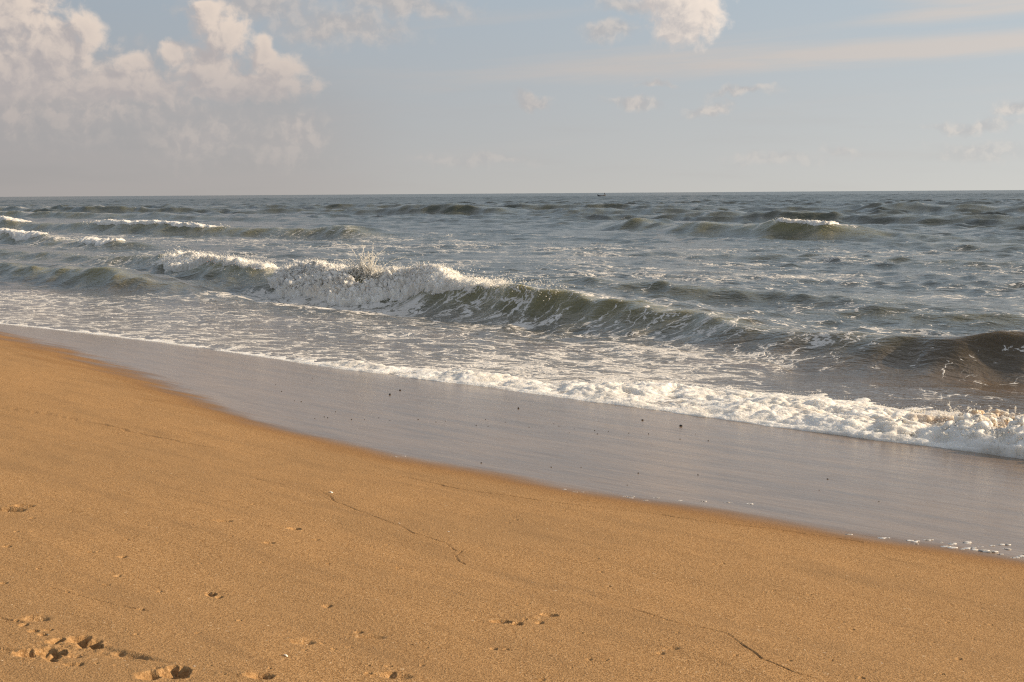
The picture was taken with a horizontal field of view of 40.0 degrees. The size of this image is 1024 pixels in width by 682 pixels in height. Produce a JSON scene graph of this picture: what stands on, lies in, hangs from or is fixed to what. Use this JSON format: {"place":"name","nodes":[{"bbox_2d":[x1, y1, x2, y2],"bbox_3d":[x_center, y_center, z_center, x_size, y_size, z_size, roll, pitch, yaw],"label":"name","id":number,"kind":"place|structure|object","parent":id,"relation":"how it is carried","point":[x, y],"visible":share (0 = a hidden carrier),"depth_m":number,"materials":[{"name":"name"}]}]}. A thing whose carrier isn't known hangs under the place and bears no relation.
{"place":"outdoors","nodes":[
{"label":"outdoors","id":0,"kind":"place"},
{"bbox_2d":[0,324,1023,681],"bbox_3d":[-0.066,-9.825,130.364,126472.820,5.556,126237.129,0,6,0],"label":"beach","id":1,"kind":"structure","parent":0,"point":[170,512],"depth_m":8.84,"materials":[{"name":"brown sand"}]},
{"bbox_2d":[563,489,1023,557],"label":"foam scraps","id":2,"kind":"object","parent":1,"relation":"on","point":[983,550],"visible":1,"depth_m":9.19,"materials":[{"name":"white liquid"}]},
{"bbox_2d":[0,190,1023,413],"bbox_3d":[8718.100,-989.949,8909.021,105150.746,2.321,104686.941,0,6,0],"label":"sea","id":3,"kind":"structure","parent":0,"point":[906,299],"depth_m":38.99,"materials":[{"name":"liquid"}]},
{"bbox_2d":[0,215,31,222],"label":"breaker foam","id":4,"kind":"object","parent":3,"relation":"on","point":[3,217],"visible":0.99,"depth_m":115.92,"materials":[{"name":"liquid"}]},
{"bbox_2d":[0,228,48,240],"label":"breaker foam","id":5,"kind":"object","parent":3,"relation":"on","point":[16,235],"visible":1,"depth_m":80.44,"materials":[{"name":"liquid"}]},
{"bbox_2d":[73,236,129,245],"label":"breaker foam","id":6,"kind":"object","parent":3,"relation":"on","point":[86,240],"visible":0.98,"depth_m":70.00,"materials":[{"name":"liquid"}]},
{"bbox_2d":[83,219,229,229],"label":"breaker foam","id":7,"kind":"object","parent":3,"relation":"on","point":[144,222],"visible":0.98,"depth_m":98.60,"materials":[{"name":"liquid"}]},
{"bbox_2d":[146,246,279,272],"bbox_3d":[-9.848,-2.569,45.781,1.806,0.963,11.468,-4,7,-28],"label":"breaker foam","id":8,"kind":"object","parent":3,"relation":"on","point":[177,261],"visible":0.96,"depth_m":45.90,"materials":[{"name":"liquid"}]},
{"bbox_2d":[262,243,574,307],"bbox_3d":[-2.957,-1.596,34.888,2.743,1.636,12.614,-6,8,-41],"label":"breaker foam","id":9,"kind":"object","parent":3,"relation":"on","point":[334,284],"visible":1,"depth_m":35.25,"materials":[{"name":"liquid"}]},
{"bbox_2d":[0,322,1023,458],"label":"shore foam","id":10,"kind":"object","parent":3,"relation":"on","point":[893,429],"visible":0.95,"depth_m":16.34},
{"bbox_2d":[769,217,838,225],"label":"breaker foam","id":11,"kind":"object","parent":3,"relation":"on","point":[808,222],"visible":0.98,"depth_m":80.11,"materials":[{"name":"liquid"}]},
{"bbox_2d":[593,380,1023,447],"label":"shore spray","id":12,"kind":"object","parent":3,"relation":"on","point":[939,421],"visible":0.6,"depth_m":15.48,"materials":[{"name":"liquid"}]},
{"bbox_2d":[0,0,1023,196],"label":"sky","id":13,"kind":"structure","parent":0,"point":[98,97],"materials":[{"name":"blue"}]}
]}

